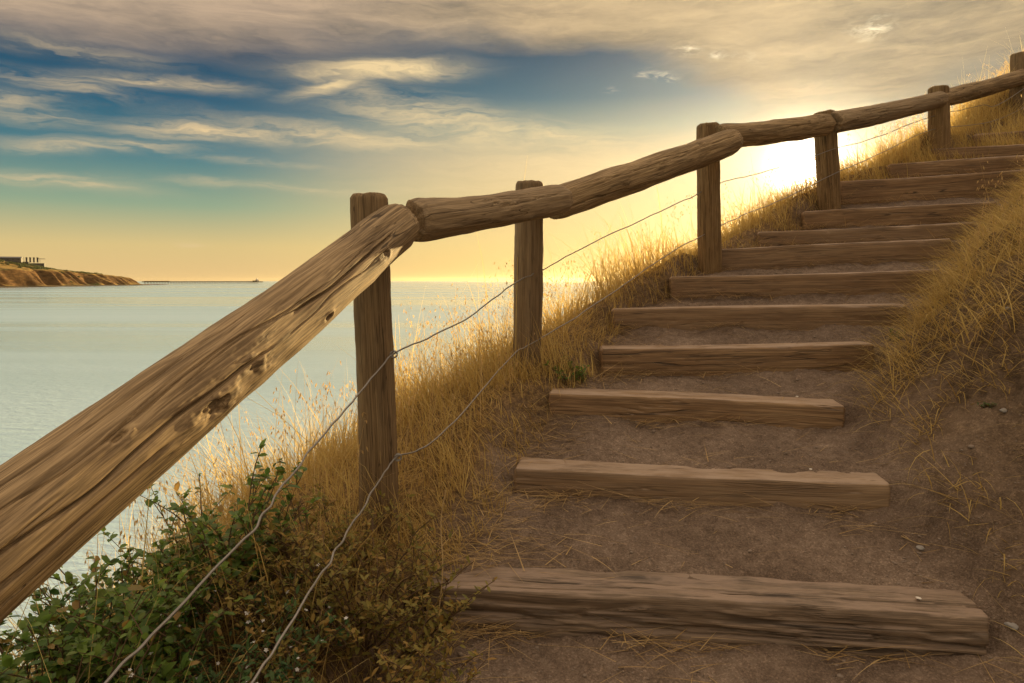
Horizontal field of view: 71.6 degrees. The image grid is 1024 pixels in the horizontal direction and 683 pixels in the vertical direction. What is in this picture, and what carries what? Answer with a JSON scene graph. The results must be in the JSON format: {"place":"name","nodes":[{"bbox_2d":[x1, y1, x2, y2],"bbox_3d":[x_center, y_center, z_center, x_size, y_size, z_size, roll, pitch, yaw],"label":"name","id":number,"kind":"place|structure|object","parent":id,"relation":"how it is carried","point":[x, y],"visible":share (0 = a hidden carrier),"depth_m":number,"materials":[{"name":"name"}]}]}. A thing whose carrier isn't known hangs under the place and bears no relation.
{"place":"outdoors","nodes":[
{"label":"outdoors","id":0,"kind":"place"},
{"bbox_2d":[0,261,147,287],"bbox_3d":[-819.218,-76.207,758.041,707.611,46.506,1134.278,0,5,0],"label":"headland","id":1,"kind":"structure","parent":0,"point":[12,275],"depth_m":987.83,"materials":[{"name":"soil"}]},
{"bbox_2d":[0,256,22,262],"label":"long shed","id":2,"kind":"structure","parent":1,"relation":"on","point":[15,259],"depth_m":1022.24,"materials":[{"name":"metal"}]},
{"bbox_2d":[25,257,44,266],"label":"factory","id":3,"kind":"structure","parent":1,"relation":"on","point":[41,264],"depth_m":1066.95,"materials":[{"name":"metal"}]},
{"bbox_2d":[0,259,102,285],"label":"headland scrub","id":4,"kind":"object","parent":1,"relation":"on","point":[23,264],"visible":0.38,"depth_m":1030.84,"materials":[{"name":"green plant"}]},
{"bbox_2d":[0,281,615,672],"bbox_3d":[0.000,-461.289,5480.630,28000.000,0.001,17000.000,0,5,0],"label":"sea","id":5,"kind":"structure","parent":0,"point":[65,351],"depth_m":77.26,"materials":[{"name":"liquid"}]},
{"bbox_2d":[142,278,262,283],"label":"jetty","id":6,"kind":"object","parent":5,"relation":"in","point":[253,282],"visible":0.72,"depth_m":1720.65,"materials":[{"name":"paint"}]},
{"bbox_2d":[0,0,1023,280],"label":"sky","id":7,"kind":"structure","parent":0,"point":[141,140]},
{"bbox_2d":[156,93,1023,682],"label":"ground","id":8,"kind":"structure","parent":0,"point":[732,543],"depth_m":2.59,"materials":[{"name":"brown soil"}]},
{"bbox_2d":[0,549,234,682],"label":"coastal shrub","id":9,"kind":"object","parent":8,"relation":"on","point":[164,667],"visible":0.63,"depth_m":1.67,"materials":[{"name":"green plant"}]},
{"bbox_2d":[0,521,262,682],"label":"coastal shrub","id":10,"kind":"object","parent":8,"relation":"on","point":[119,617],"visible":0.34,"depth_m":1.89,"materials":[{"name":"green plant"}]},
{"bbox_2d":[119,438,321,627],"bbox_3d":[-0.878,0.602,2.163,0.566,0.558,0.508,-3,6,-28],"label":"coastal shrub","id":11,"kind":"object","parent":8,"relation":"on","point":[242,524],"visible":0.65,"depth_m":2.11,"materials":[{"name":"green plant"}]},
{"bbox_2d":[127,610,316,682],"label":"flowering herb","id":12,"kind":"object","parent":8,"relation":"on","point":[237,660],"visible":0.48,"depth_m":1.76,"materials":[{"name":"green plant"}]},
{"bbox_2d":[120,563,354,682],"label":"flowering herb","id":13,"kind":"object","parent":8,"relation":"on","point":[246,677],"visible":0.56,"depth_m":1.82,"materials":[{"name":"green plant"}]},
{"bbox_2d":[191,495,375,658],"bbox_3d":[-0.631,0.709,2.080,0.460,0.349,0.590,0,5,0],"label":"olive bush","id":14,"kind":"object","parent":8,"relation":"on","point":[245,593],"visible":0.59,"depth_m":1.96,"materials":[{"name":"green plant"}]},
{"bbox_2d":[224,477,496,678],"bbox_3d":[-0.444,0.721,2.129,0.735,0.499,0.753,-5,7,-44],"label":"olive bush","id":15,"kind":"object","parent":8,"relation":"on","point":[377,607],"visible":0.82,"depth_m":2.06,"materials":[{"name":"green plant"}]},
{"bbox_2d":[239,583,495,682],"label":"olive bush","id":16,"kind":"object","parent":8,"relation":"on","point":[414,674],"visible":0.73,"depth_m":1.86,"materials":[{"name":"green plant"}]},
{"bbox_2d":[436,490,445,628],"bbox_3d":[-0.210,0.640,2.103,0.016,0.376,0.124,0,5,4],"label":"straw stalk","id":17,"kind":"object","parent":8,"relation":"on","point":[442,549],"visible":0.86,"depth_m":2.12,"materials":[{"name":"beige plant"}]},
{"bbox_2d":[0,51,1023,682],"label":"rail fence","id":18,"kind":"object","parent":8,"relation":"on","point":[72,487],"visible":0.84,"depth_m":2.03,"materials":[{"name":"brown wood"}]},
{"bbox_2d":[0,40,1023,682],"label":"dry grass","id":19,"kind":"structure","parent":8,"relation":"on","point":[616,278],"depth_m":3.40,"materials":[{"name":"yellow plant"}]},
{"bbox_2d":[43,62,1023,627],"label":"wild oat stalks","id":20,"kind":"object","parent":8,"relation":"on","point":[481,328],"visible":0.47,"depth_m":3.08,"materials":[{"name":"beige plant"}]},
{"bbox_2d":[544,356,589,384],"bbox_3d":[0.276,0.153,3.536,0.212,0.145,0.225,4,6,39],"label":"weed","id":21,"kind":"object","parent":8,"relation":"on","point":[580,374],"visible":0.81,"depth_m":3.51,"materials":[{"name":"green plant"}]},
{"bbox_2d":[548,388,844,428],"bbox_3d":[0.820,0.331,3.260,1.308,0.177,0.175,2,5,7],"label":"timber step","id":22,"kind":"object","parent":8,"relation":"on","point":[639,405],"visible":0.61,"depth_m":3.18,"materials":[{"name":"brown wood"}]},
{"bbox_2d":[385,154,1013,682],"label":"straw litter","id":23,"kind":"object","parent":8,"relation":"on","point":[485,626],"visible":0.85,"depth_m":2.56,"materials":[{"name":"beige plant"}]},
{"bbox_2d":[513,457,889,511],"bbox_3d":[0.704,0.585,2.765,1.399,0.179,0.175,1,5,8],"label":"timber step","id":24,"kind":"object","parent":8,"relation":"on","point":[734,485],"visible":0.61,"depth_m":2.69,"materials":[{"name":"brown wood"}]},
{"bbox_2d":[424,563,989,656],"bbox_3d":[0.571,0.865,2.241,1.693,0.215,0.218,2,5,4],"label":"timber step","id":25,"kind":"object","parent":8,"relation":"on","point":[828,616],"visible":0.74,"depth_m":2.16,"materials":[{"name":"brown wood"}]},
{"bbox_2d":[599,341,874,375],"bbox_3d":[1.157,0.114,3.723,1.395,0.199,0.176,-1,5,3],"label":"timber step","id":26,"kind":"object","parent":8,"relation":"on","point":[698,360],"visible":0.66,"depth_m":3.64,"materials":[{"name":"brown wood"}]},
{"bbox_2d":[611,303,907,330],"bbox_3d":[1.401,-0.121,4.114,1.650,0.177,0.174,-1,5,5],"label":"timber step","id":27,"kind":"object","parent":8,"relation":"on","point":[768,317],"visible":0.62,"depth_m":4.03,"materials":[{"name":"brown wood"}]},
{"bbox_2d":[669,269,939,298],"bbox_3d":[1.782,-0.327,4.418,1.590,0.198,0.166,-1,5,7],"label":"timber step","id":28,"kind":"object","parent":8,"relation":"on","point":[852,283],"visible":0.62,"depth_m":4.34,"materials":[{"name":"brown wood"}]},
{"bbox_2d":[722,238,951,270],"bbox_3d":[2.079,-0.546,4.715,1.499,0.203,0.166,-2,5,9],"label":"timber step","id":29,"kind":"object","parent":8,"relation":"on","point":[778,257],"visible":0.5,"depth_m":4.63,"materials":[{"name":"brown wood"}]},
{"bbox_2d":[757,222,974,246],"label":"timber step","id":30,"kind":"object","parent":8,"relation":"on","point":[902,233],"visible":0.58,"depth_m":4.93,"materials":[{"name":"brown wood"}]},
{"bbox_2d":[889,328,906,340],"bbox_3d":[2.068,-0.026,3.811,0.114,0.088,0.128,-1,5,-11],"label":"weed","id":31,"kind":"object","parent":8,"relation":"on","point":[890,329],"visible":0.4,"depth_m":3.80,"materials":[{"name":"green plant"}]},
{"bbox_2d":[801,202,996,229],"bbox_3d":[2.850,-0.904,5.294,1.323,0.198,0.164,-1,5,11],"label":"timber step","id":32,"kind":"object","parent":8,"relation":"on","point":[922,214],"visible":0.62,"depth_m":5.22,"materials":[{"name":"brown wood"}]},
{"bbox_2d":[916,545,924,550],"bbox_3d":[1.396,0.706,2.430,0.030,0.017,0.027,-3,6,-34],"label":"stone","id":33,"kind":"object","parent":8,"relation":"on","point":[920,547],"visible":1,"depth_m":2.42,"materials":[{"name":"beige stone"}]},
{"bbox_2d":[822,153,1023,682],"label":"bank grass","id":34,"kind":"structure","parent":8,"relation":"on","point":[958,270],"depth_m":3.16,"materials":[{"name":"yellow plant"}]},
{"bbox_2d":[840,170,1023,204],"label":"timber step","id":35,"kind":"object","parent":8,"relation":"on","point":[955,186],"visible":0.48,"depth_m":5.54,"materials":[{"name":"brown wood"}]},
{"bbox_2d":[886,155,1023,177],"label":"timber step","id":36,"kind":"object","parent":8,"relation":"on","point":[937,168],"visible":0.51,"depth_m":5.85,"materials":[{"name":"brown wood"}]},
{"bbox_2d":[930,144,1023,160],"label":"timber step","id":37,"kind":"object","parent":8,"relation":"on","point":[1003,150],"visible":0.45,"depth_m":6.17,"materials":[{"name":"brown wood"}]},
{"bbox_2d":[977,401,997,407],"bbox_3d":[1.721,0.239,2.571,0.063,0.043,0.042,1,5,14],"label":"weed","id":38,"kind":"object","parent":8,"relation":"on","point":[987,405],"visible":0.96,"depth_m":2.57,"materials":[{"name":"green plant"}]},
{"bbox_2d":[972,131,1023,145],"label":"timber step","id":39,"kind":"object","parent":8,"relation":"on","point":[975,136],"visible":0.32,"depth_m":6.52,"materials":[{"name":"brown wood"}]},
{"bbox_2d":[1004,622,1018,630],"bbox_3d":[1.485,0.845,2.113,0.030,0.018,0.040,-3,6,-31],"label":"stone","id":40,"kind":"object","parent":8,"relation":"on","point":[1012,625],"visible":0.92,"depth_m":2.10,"materials":[{"name":"beige stone"}]},
{"bbox_2d":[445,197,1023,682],"bbox_3d":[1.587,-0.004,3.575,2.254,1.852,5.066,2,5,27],"label":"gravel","id":41,"kind":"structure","parent":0,"point":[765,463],"depth_m":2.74,"materials":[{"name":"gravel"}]}
]}

